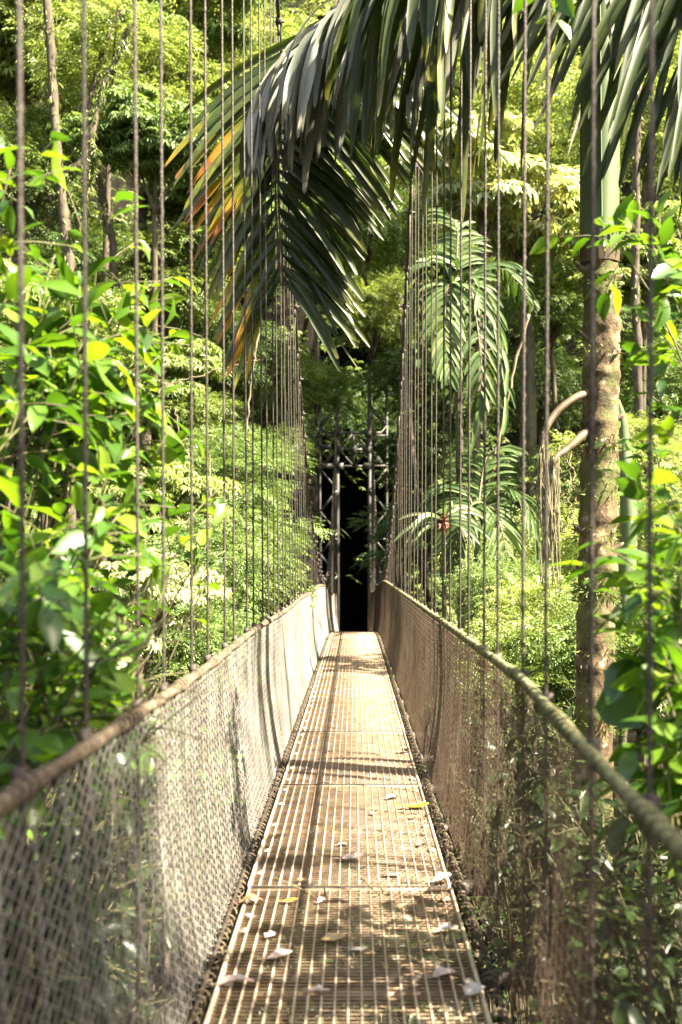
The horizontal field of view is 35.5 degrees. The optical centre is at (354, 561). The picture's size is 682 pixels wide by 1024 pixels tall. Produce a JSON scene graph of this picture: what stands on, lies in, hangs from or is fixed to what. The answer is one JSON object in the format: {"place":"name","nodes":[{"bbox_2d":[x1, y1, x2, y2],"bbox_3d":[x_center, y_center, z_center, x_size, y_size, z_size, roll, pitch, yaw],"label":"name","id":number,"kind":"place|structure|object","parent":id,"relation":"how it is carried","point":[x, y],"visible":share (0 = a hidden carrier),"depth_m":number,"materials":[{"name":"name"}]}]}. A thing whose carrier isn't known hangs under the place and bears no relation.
{"place":"outdoors","nodes":[
{"label":"outdoors","id":0,"kind":"place"},
{"bbox_2d":[244,328,259,440],"bbox_3d":[-1.902,-3.422,19.995,0.338,2.316,0.092,0,0,0],"label":"liana","id":1,"kind":"object","parent":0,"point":[251,379],"visible":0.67,"depth_m":19.98,"materials":[{"name":"brown plant"}]},
{"bbox_2d":[0,0,681,1023],"bbox_3d":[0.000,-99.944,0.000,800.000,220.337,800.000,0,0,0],"label":"ground","id":2,"kind":"structure","parent":0,"point":[352,590],"depth_m":46.15,"materials":[{"name":"brown soil"}]},
{"bbox_2d":[0,131,102,494],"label":"leafy shrub","id":3,"kind":"object","parent":2,"relation":"on","point":[36,416],"visible":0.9,"depth_m":3.95,"materials":[{"name":"green plant"}]},
{"bbox_2d":[0,95,111,718],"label":"broadleaf tree","id":4,"kind":"object","parent":2,"relation":"on","point":[35,143],"visible":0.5,"depth_m":26.75,"materials":[{"name":"green plant"}]},
{"bbox_2d":[0,0,129,256],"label":"forest tree","id":5,"kind":"object","parent":2,"relation":"on","point":[8,70],"visible":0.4,"depth_m":30.01,"materials":[{"name":"green plant"}]},
{"bbox_2d":[0,206,150,338],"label":"broadleaf tree","id":6,"kind":"object","parent":2,"relation":"on","point":[47,252],"visible":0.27,"depth_m":32.93,"materials":[{"name":"green plant"}]},
{"bbox_2d":[0,258,159,962],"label":"broadleaf tree","id":7,"kind":"object","parent":2,"relation":"on","point":[34,293],"visible":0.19,"depth_m":21.50,"materials":[{"name":"green plant"}]},
{"bbox_2d":[38,0,137,856],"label":"mossy trunk","id":8,"kind":"object","parent":2,"relation":"on","point":[67,254],"visible":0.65,"depth_m":22.93,"materials":[{"name":"brown plant"}]},
{"bbox_2d":[0,240,184,872],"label":"leafy shrub","id":9,"kind":"object","parent":2,"relation":"on","point":[52,334],"visible":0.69,"depth_m":4.44,"materials":[{"name":"green plant"}]},
{"bbox_2d":[0,860,192,1023],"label":"undergrowth shrub","id":10,"kind":"object","parent":2,"relation":"on","point":[35,970],"visible":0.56,"depth_m":3.49,"materials":[{"name":"green plant"}]},
{"bbox_2d":[0,477,209,1023],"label":"leafy shrub","id":11,"kind":"object","parent":2,"relation":"on","point":[54,611],"visible":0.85,"depth_m":3.33,"materials":[{"name":"green plant"}]},
{"bbox_2d":[86,1,126,902],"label":"mossy trunk","id":12,"kind":"object","parent":2,"relation":"on","point":[111,235],"visible":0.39,"depth_m":25.94,"materials":[{"name":"brown plant"}]},
{"bbox_2d":[0,763,218,1023],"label":"undergrowth shrub","id":13,"kind":"object","parent":2,"relation":"on","point":[40,851],"visible":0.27,"depth_m":4.06,"materials":[{"name":"green plant"}]},
{"bbox_2d":[3,0,230,836],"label":"broadleaf tree","id":14,"kind":"object","parent":2,"relation":"on","point":[68,53],"visible":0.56,"depth_m":26.53,"materials":[{"name":"green plant"}]},
{"bbox_2d":[26,142,234,955],"bbox_3d":[-1.326,1.562,5.273,1.406,6.679,1.655,0,0,0],"label":"leafy shrub","id":15,"kind":"object","parent":2,"relation":"on","point":[220,511],"visible":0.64,"depth_m":5.05,"materials":[{"name":"green plant"}]},
{"bbox_2d":[45,79,231,769],"bbox_3d":[-4.718,-1.075,24.839,4.610,20.274,3.254,0,0,0],"label":"forest tree","id":16,"kind":"object","parent":2,"relation":"on","point":[113,143],"visible":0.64,"depth_m":24.24,"materials":[{"name":"green plant"}]},
{"bbox_2d":[52,321,231,860],"bbox_3d":[-5.018,1.982,23.810,4.664,14.742,3.140,0,0,0],"label":"forest tree","id":17,"kind":"object","parent":2,"relation":"on","point":[175,364],"visible":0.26,"depth_m":23.46,"materials":[{"name":"green plant"}]},
{"bbox_2d":[138,139,151,811],"bbox_3d":[-5.895,-2.554,29.985,0.639,20.006,0.696,0,0,29],"label":"mossy trunk","id":18,"kind":"object","parent":2,"relation":"on","point":[142,211],"visible":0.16,"depth_m":29.87,"materials":[{"name":"brown plant"}]},
{"bbox_2d":[61,459,244,1023],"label":"forest tree","id":19,"kind":"object","parent":2,"relation":"on","point":[179,469],"visible":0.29,"depth_m":17.66,"materials":[{"name":"green plant"}]},
{"bbox_2d":[81,548,231,1023],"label":"forest tree","id":20,"kind":"object","parent":2,"relation":"on","point":[176,622],"visible":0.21,"depth_m":12.88,"materials":[{"name":"green plant"}]},
{"bbox_2d":[87,213,248,418],"bbox_3d":[-5.221,-7.259,37.031,5.191,5.028,19.185,0,0,0],"label":"feathery bush","id":21,"kind":"object","parent":2,"relation":"on","point":[174,239],"visible":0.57,"depth_m":29.28,"materials":[{"name":"green plant"}]},
{"bbox_2d":[97,694,261,1021],"bbox_3d":[-1.578,3.607,9.124,1.725,5.190,3.180,0,0,0],"label":"undergrowth shrub","id":22,"kind":"object","parent":2,"relation":"on","point":[147,782],"visible":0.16,"depth_m":8.60,"materials":[{"name":"green plant"}]},
{"bbox_2d":[94,0,275,276],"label":"forest tree","id":23,"kind":"object","parent":2,"relation":"on","point":[213,30],"visible":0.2,"depth_m":33.02,"materials":[{"name":"green plant"}]},
{"bbox_2d":[122,381,274,960],"bbox_3d":[-3.517,2.856,24.122,3.517,13.665,3.668,0,0,37],"label":"feathery bush","id":24,"kind":"object","parent":2,"relation":"on","point":[181,406],"visible":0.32,"depth_m":23.40,"materials":[{"name":"green plant"}]},
{"bbox_2d":[283,326,287,447],"bbox_3d":[-1.541,-3.737,23.999,0.136,3.137,0.090,0,0,0],"label":"liana","id":25,"kind":"object","parent":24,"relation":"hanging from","point":[283,386],"visible":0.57,"depth_m":23.99,"materials":[{"name":"brown plant"}]},
{"bbox_2d":[122,577,280,1023],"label":"feathery bush","id":26,"kind":"object","parent":2,"relation":"on","point":[180,658],"visible":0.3,"depth_m":14.34,"materials":[{"name":"green plant"}]},
{"bbox_2d":[109,781,297,1023],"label":"undergrowth shrub","id":27,"kind":"object","parent":2,"relation":"on","point":[212,930],"visible":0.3,"depth_m":6.05,"materials":[{"name":"green plant"}]},
{"bbox_2d":[138,146,274,344],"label":"forest tree","id":28,"kind":"object","parent":2,"relation":"on","point":[176,198],"visible":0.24,"depth_m":29.33,"materials":[{"name":"green plant"}]},
{"bbox_2d":[164,359,259,384],"bbox_3d":[-2.534,-3.385,19.005,1.761,0.480,0.065,0,0,-1],"label":"liana","id":29,"kind":"object","parent":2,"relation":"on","point":[208,373],"visible":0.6,"depth_m":18.99,"materials":[{"name":"brown plant"}]},
{"bbox_2d":[109,491,320,1023],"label":"feathery bush","id":30,"kind":"object","parent":2,"relation":"on","point":[216,544],"visible":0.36,"depth_m":16.59,"materials":[{"name":"green plant"}]},
{"bbox_2d":[158,294,287,426],"bbox_3d":[-4.712,-6.431,38.481,5.453,4.402,16.286,0,0,0],"label":"feathery bush","id":31,"kind":"object","parent":2,"relation":"on","point":[198,330],"visible":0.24,"depth_m":32.51,"materials":[{"name":"green plant"}]},
{"bbox_2d":[151,0,309,282],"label":"broadleaf tree","id":32,"kind":"object","parent":2,"relation":"on","point":[286,32],"visible":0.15,"depth_m":34.29,"materials":[{"name":"green plant"}]},
{"bbox_2d":[165,421,317,1021],"bbox_3d":[-2.406,3.727,21.090,3.411,13.029,3.227,0,0,0],"label":"feathery bush","id":33,"kind":"object","parent":2,"relation":"on","point":[216,469],"visible":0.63,"depth_m":20.79,"materials":[{"name":"green plant"}]},
{"bbox_2d":[183,335,331,480],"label":"broadleaf tree","id":34,"kind":"object","parent":2,"relation":"on","point":[311,371],"visible":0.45,"depth_m":35.45,"materials":[{"name":"green plant"}]},
{"bbox_2d":[194,488,333,923],"bbox_3d":[-2.316,4.229,22.866,3.668,11.780,3.517,0,0,32],"label":"feathery bush","id":35,"kind":"object","parent":2,"relation":"on","point":[258,521],"visible":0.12,"depth_m":22.38,"materials":[{"name":"green plant"}]},
{"bbox_2d":[239,421,323,522],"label":"broadleaf tree","id":36,"kind":"object","parent":2,"relation":"on","point":[309,443],"visible":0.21,"depth_m":32.72,"materials":[{"name":"green plant"}]},
{"bbox_2d":[249,495,322,600],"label":"broadleaf tree","id":37,"kind":"object","parent":2,"relation":"on","point":[314,512],"visible":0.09,"depth_m":39.43,"materials":[{"name":"green plant"}]},
{"bbox_2d":[236,0,388,326],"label":"broadleaf tree","id":38,"kind":"object","parent":2,"relation":"on","point":[285,252],"visible":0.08,"depth_m":41.64,"materials":[{"name":"green plant"}]},
{"bbox_2d":[267,2,362,425],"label":"broadleaf tree","id":39,"kind":"object","parent":2,"relation":"on","point":[334,374],"visible":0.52,"depth_m":37.64,"materials":[{"name":"green plant"}]},
{"bbox_2d":[218,0,456,171],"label":"broadleaf tree","id":40,"kind":"object","parent":2,"relation":"on","point":[325,7],"depth_m":40.10,"materials":[{"name":"green plant"}]},
{"bbox_2d":[0,0,681,1023],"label":"suspension footbridge","id":41,"kind":"object","parent":2,"relation":"on","point":[352,702],"visible":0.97,"depth_m":4.74,"materials":[{"name":"metal"}]},
{"bbox_2d":[205,974,253,984],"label":"fallen leaf","id":42,"kind":"object","parent":41,"relation":"on","point":[233,977],"visible":1,"depth_m":4.03,"materials":[{"name":"beige plant"}]},
{"bbox_2d":[231,893,262,902],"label":"fallen leaf","id":43,"kind":"object","parent":41,"relation":"on","point":[249,896],"visible":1,"depth_m":4.99,"materials":[{"name":"plant"}]},
{"bbox_2d":[257,949,291,958],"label":"fallen leaf","id":44,"kind":"object","parent":41,"relation":"on","point":[278,953],"visible":1,"depth_m":4.30,"materials":[{"name":"white plant"}]},
{"bbox_2d":[303,984,329,990],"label":"fallen leaf","id":45,"kind":"object","parent":41,"relation":"on","point":[317,987],"visible":1,"depth_m":3.96,"materials":[{"name":"beige plant"}]},
{"bbox_2d":[313,932,344,940],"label":"fallen leaf","id":46,"kind":"object","parent":41,"relation":"on","point":[331,936],"visible":1,"depth_m":4.50,"materials":[{"name":"beige plant"}]},
{"bbox_2d":[340,852,363,860],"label":"fallen leaf","id":47,"kind":"object","parent":41,"relation":"on","point":[349,857],"visible":1,"depth_m":5.70,"materials":[{"name":"beige plant"}]},
{"bbox_2d":[337,946,367,950],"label":"fallen leaf","id":48,"kind":"object","parent":41,"relation":"on","point":[358,948],"visible":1,"depth_m":4.37,"materials":[{"name":"white plant"}]},
{"bbox_2d":[391,802,428,807],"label":"fallen leaf","id":49,"kind":"object","parent":41,"relation":"on","point":[419,805],"visible":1,"depth_m":6.92,"materials":[{"name":"yellow plant"}]},
{"bbox_2d":[425,966,455,976],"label":"fallen leaf","id":50,"kind":"object","parent":41,"relation":"on","point":[439,970],"visible":1,"depth_m":4.11,"materials":[{"name":"white plant"}]},
{"bbox_2d":[426,923,455,931],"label":"fallen leaf","id":51,"kind":"object","parent":41,"relation":"on","point":[442,927],"visible":1,"depth_m":4.60,"materials":[{"name":"white plant"}]},
{"bbox_2d":[431,872,451,882],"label":"fallen leaf","id":52,"kind":"object","parent":41,"relation":"on","point":[442,876],"visible":0.95,"depth_m":5.30,"materials":[{"name":"white plant"}]},
{"bbox_2d":[462,982,485,996],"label":"fallen leaf","id":53,"kind":"object","parent":41,"relation":"on","point":[472,988],"visible":1,"depth_m":3.94,"materials":[{"name":"beige plant"}]},
{"bbox_2d":[0,500,681,1023],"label":"valley undergrowth","id":54,"kind":"object","parent":2,"relation":"on","point":[286,872],"visible":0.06,"depth_m":27.30,"materials":[{"name":"green plant"}]},
{"bbox_2d":[0,0,681,712],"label":"hillside foliage","id":55,"kind":"object","parent":2,"relation":"on","point":[326,360],"visible":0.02,"depth_m":44.13,"materials":[{"name":"green plant"}]},
{"bbox_2d":[319,354,387,655],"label":"lattice tower","id":56,"kind":"structure","parent":2,"relation":"on","point":[353,449],"depth_m":42.18,"materials":[{"name":"metal"}]},
{"bbox_2d":[240,355,472,498],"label":"trail canopy","id":57,"kind":"object","parent":2,"relation":"on","point":[359,408],"visible":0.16,"depth_m":45.47,"materials":[{"name":"green plant"}]},
{"bbox_2d":[216,847,520,1023],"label":"undergrowth shrub","id":58,"kind":"object","parent":2,"relation":"on","point":[499,1019],"visible":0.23,"depth_m":5.67,"materials":[{"name":"green plant"}]},
{"bbox_2d":[268,143,468,285],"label":"broadleaf tree","id":59,"kind":"object","parent":2,"relation":"on","point":[397,231],"visible":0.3,"depth_m":33.88,"materials":[{"name":"green plant"}]},
{"bbox_2d":[316,264,424,360],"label":"feathery bush","id":60,"kind":"object","parent":2,"relation":"on","point":[383,315],"visible":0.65,"depth_m":38.40,"materials":[{"name":"green plant"}]},
{"bbox_2d":[359,216,454,373],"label":"feathery bush","id":61,"kind":"object","parent":2,"relation":"on","point":[378,349],"visible":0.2,"depth_m":41.58,"materials":[{"name":"green plant"}]},
{"bbox_2d":[349,225,476,302],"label":"broadleaf tree","id":62,"kind":"object","parent":2,"relation":"on","point":[401,258],"visible":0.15,"depth_m":40.17,"materials":[{"name":"green plant"}]},
{"bbox_2d":[346,208,491,599],"bbox_3d":[2.022,-15.034,43.488,4.524,32.157,31.388,0,0,0],"label":"broadleaf tree","id":63,"kind":"object","parent":2,"relation":"on","point":[384,530],"visible":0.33,"depth_m":29.91,"materials":[{"name":"green plant"}]},
{"bbox_2d":[165,0,681,1021],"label":"palm tree","id":64,"kind":"object","parent":2,"relation":"on","point":[329,74],"visible":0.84,"depth_m":7.56,"materials":[{"name":"green palm leaf"},{"name":"bark"}]},
{"bbox_2d":[556,445,564,531],"bbox_3d":[1.594,-0.545,8.292,0.078,0.742,0.066,0,0,-24],"label":"liana","id":65,"kind":"object","parent":64,"relation":"hanging from","point":[560,483],"visible":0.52,"depth_m":8.29,"materials":[{"name":"brown plant"}]},
{"bbox_2d":[562,454,572,532],"bbox_3d":[1.664,-0.569,8.300,0.091,0.692,0.054,0,0,0],"label":"liana","id":66,"kind":"object","parent":64,"relation":"hanging from","point":[565,518],"visible":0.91,"depth_m":8.29,"materials":[{"name":"brown plant"}]},
{"bbox_2d":[568,451,579,525],"bbox_3d":[1.709,-0.596,8.296,0.087,0.639,0.074,0,0,-18],"label":"liana","id":67,"kind":"object","parent":64,"relation":"hanging from","point":[571,454],"visible":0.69,"depth_m":8.30,"materials":[{"name":"brown plant"}]},
{"bbox_2d":[618,400,636,605],"bbox_3d":[1.938,-0.458,7.821,0.384,1.666,0.145,0,0,-43],"label":"hanging leaf sheath","id":68,"kind":"object","parent":64,"relation":"hanging from","point":[628,507],"visible":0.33,"depth_m":7.85,"materials":[{"name":"green plant"}]},
{"bbox_2d":[370,188,481,498],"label":"broadleaf tree","id":69,"kind":"object","parent":2,"relation":"on","point":[385,450],"visible":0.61,"depth_m":37.56,"materials":[{"name":"green plant"}]},
{"bbox_2d":[350,338,519,488],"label":"broadleaf tree","id":70,"kind":"object","parent":2,"relation":"on","point":[391,379],"visible":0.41,"depth_m":36.79,"materials":[{"name":"green plant"}]},
{"bbox_2d":[358,64,514,200],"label":"forest tree","id":71,"kind":"object","parent":2,"relation":"on","point":[386,144],"visible":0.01,"depth_m":42.12,"materials":[{"name":"green plant"}]},
{"bbox_2d":[393,497,492,1023],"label":"wilted palm","id":72,"kind":"object","parent":2,"relation":"on","point":[474,523],"visible":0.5,"depth_m":14.97,"materials":[{"name":"green plant"}]},
{"bbox_2d":[360,12,570,235],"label":"broadleaf tree","id":73,"kind":"object","parent":2,"relation":"on","point":[457,86],"visible":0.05,"depth_m":38.36,"materials":[{"name":"green plant"}]},
{"bbox_2d":[400,208,539,1020],"bbox_3d":[1.957,1.915,17.205,2.453,15.696,2.593,0,0,0],"label":"feather palm","id":74,"kind":"object","parent":2,"relation":"on","point":[508,268],"visible":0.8,"depth_m":16.66,"materials":[{"name":"green plant"}]},
{"bbox_2d":[490,314,529,481],"bbox_3d":[2.431,-2.548,16.597,0.629,2.626,0.099,0,0,0],"label":"liana","id":75,"kind":"object","parent":74,"relation":"attached to","point":[512,375],"visible":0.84,"depth_m":16.58,"materials":[{"name":"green plant"}]},
{"bbox_2d":[383,109,571,1005],"bbox_3d":[2.606,0.396,23.205,3.915,19.873,3.372,0,0,-44],"label":"umbrella leaf tree","id":76,"kind":"object","parent":2,"relation":"on","point":[511,197],"visible":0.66,"depth_m":22.56,"materials":[{"name":"green plant"}]},
{"bbox_2d":[419,445,550,1023],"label":"feather palm","id":77,"kind":"object","parent":2,"relation":"on","point":[508,523],"visible":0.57,"depth_m":15.69,"materials":[{"name":"green plant"}]},
{"bbox_2d":[442,211,539,955],"bbox_3d":[3.186,0.232,24.512,2.706,19.271,0.587,0,0,-28],"label":"mossy trunk","id":78,"kind":"object","parent":2,"relation":"on","point":[531,417],"visible":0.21,"depth_m":24.90,"materials":[{"name":"brown plant"}]},
{"bbox_2d":[429,245,557,419],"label":"broadleaf tree","id":79,"kind":"object","parent":2,"relation":"on","point":[501,296],"visible":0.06,"depth_m":30.60,"materials":[{"name":"green plant"}]},
{"bbox_2d":[421,744,586,1023],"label":"undergrowth shrub","id":80,"kind":"object","parent":2,"relation":"on","point":[493,962],"visible":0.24,"depth_m":6.65,"materials":[{"name":"green plant"}]},
{"bbox_2d":[429,163,579,903],"bbox_3d":[3.781,0.064,24.814,3.915,18.710,3.372,0,0,34],"label":"umbrella leaf tree","id":81,"kind":"object","parent":2,"relation":"on","point":[511,238],"visible":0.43,"depth_m":24.38,"materials":[{"name":"green plant"}]},
{"bbox_2d":[436,551,574,1023],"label":"feathery bush","id":82,"kind":"object","parent":2,"relation":"on","point":[477,590],"visible":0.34,"depth_m":14.74,"materials":[{"name":"green plant"}]},
{"bbox_2d":[413,614,625,1023],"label":"feathery bush","id":83,"kind":"object","parent":2,"relation":"on","point":[534,677],"visible":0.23,"depth_m":11.78,"materials":[{"name":"green plant"}]},
{"bbox_2d":[428,490,618,1023],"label":"feathery bush","id":84,"kind":"object","parent":2,"relation":"on","point":[529,545],"visible":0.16,"depth_m":16.52,"materials":[{"name":"green plant"}]},
{"bbox_2d":[435,668,632,1023],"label":"undergrowth shrub","id":85,"kind":"object","parent":2,"relation":"on","point":[569,711],"visible":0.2,"depth_m":8.52,"materials":[{"name":"green plant"}]},
{"bbox_2d":[438,42,632,260],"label":"broadleaf tree","id":86,"kind":"object","parent":2,"relation":"on","point":[514,96],"visible":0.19,"depth_m":31.46,"materials":[{"name":"green plant"}]},
{"bbox_2d":[451,340,621,501],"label":"broadleaf tree","id":87,"kind":"object","parent":2,"relation":"on","point":[564,377],"visible":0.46,"depth_m":29.62,"materials":[{"name":"green plant"}]},
{"bbox_2d":[437,568,640,849],"bbox_3d":[2.325,4.815,12.961,2.568,9.478,2.462,0,0,-30],"label":"feathery bush","id":88,"kind":"object","parent":2,"relation":"on","point":[535,591],"visible":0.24,"depth_m":12.85,"materials":[{"name":"green plant"}]},
{"bbox_2d":[512,0,576,39],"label":"leafy shrub","id":89,"kind":"object","parent":2,"relation":"on","point":[565,7],"visible":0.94,"depth_m":5.39,"materials":[{"name":"green plant"}]},
{"bbox_2d":[480,441,618,875],"bbox_3d":[4.968,2.781,25.987,4.120,11.581,4.176,0,0,0],"label":"broadleaf tree","id":90,"kind":"object","parent":2,"relation":"on","point":[516,468],"visible":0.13,"depth_m":25.36,"materials":[{"name":"green plant"}]},
{"bbox_2d":[487,248,625,786],"bbox_3d":[5.108,-0.010,27.165,3.752,16.016,3.913,0,0,22],"label":"tree","id":91,"kind":"object","parent":2,"relation":"on","point":[561,306],"visible":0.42,"depth_m":26.77,"materials":[{"name":"green plant"}]},
{"bbox_2d":[487,856,681,1023],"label":"undergrowth shrub","id":92,"kind":"object","parent":2,"relation":"on","point":[670,951],"visible":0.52,"depth_m":3.86,"materials":[{"name":"green plant"}]},
{"bbox_2d":[502,567,681,956],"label":"feathery bush","id":93,"kind":"object","parent":2,"relation":"on","point":[620,640],"visible":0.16,"depth_m":11.85,"materials":[{"name":"green plant"}]},
{"bbox_2d":[510,760,681,1023],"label":"undergrowth shrub","id":94,"kind":"object","parent":2,"relation":"on","point":[655,881],"visible":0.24,"depth_m":5.04,"materials":[{"name":"green plant"}]},
{"bbox_2d":[515,31,681,565],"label":"broadleaf tree","id":95,"kind":"object","parent":2,"relation":"on","point":[569,98],"visible":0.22,"depth_m":26.87,"materials":[{"name":"green plant"}]},
{"bbox_2d":[528,471,681,912],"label":"feathery bush","id":96,"kind":"object","parent":2,"relation":"on","point":[641,540],"visible":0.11,"depth_m":15.62,"materials":[{"name":"green plant"}]},
{"bbox_2d":[529,189,681,528],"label":"leafy shrub","id":97,"kind":"object","parent":2,"relation":"on","point":[628,206],"visible":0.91,"depth_m":5.05,"materials":[{"name":"green plant"}]},
{"bbox_2d":[533,409,681,964],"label":"broadleaf tree","id":98,"kind":"object","parent":2,"relation":"on","point":[634,425],"visible":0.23,"depth_m":21.53,"materials":[{"name":"green plant"}]},
{"bbox_2d":[549,406,681,879],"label":"leafy shrub","id":99,"kind":"object","parent":2,"relation":"on","point":[669,588],"visible":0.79,"depth_m":3.67,"materials":[{"name":"green plant"}]},
{"bbox_2d":[550,200,681,565],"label":"forest tree","id":100,"kind":"object","parent":2,"relation":"on","point":[624,263],"visible":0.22,"depth_m":23.81,"materials":[{"name":"green plant"}]},
{"bbox_2d":[557,0,681,232],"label":"forest tree","id":101,"kind":"object","parent":2,"relation":"on","point":[579,53],"visible":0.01,"depth_m":33.80,"materials":[{"name":"green plant"}]},
{"bbox_2d":[564,317,681,505],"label":"feathery bush","id":102,"kind":"object","parent":2,"relation":"on","point":[672,395],"visible":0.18,"depth_m":25.19,"materials":[{"name":"green plant"}]},
{"bbox_2d":[626,10,646,952],"bbox_3d":[5.875,-0.940,21.974,0.545,22.855,0.496,0,0,-22],"label":"mossy trunk","id":103,"kind":"object","parent":2,"relation":"on","point":[636,320],"visible":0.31,"depth_m":21.93,"materials":[{"name":"plant"}]},
{"bbox_2d":[595,610,681,946],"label":"broad leaf plant","id":104,"kind":"object","parent":2,"relation":"on","point":[621,697],"visible":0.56,"depth_m":3.72,"materials":[{"name":"green plant"}]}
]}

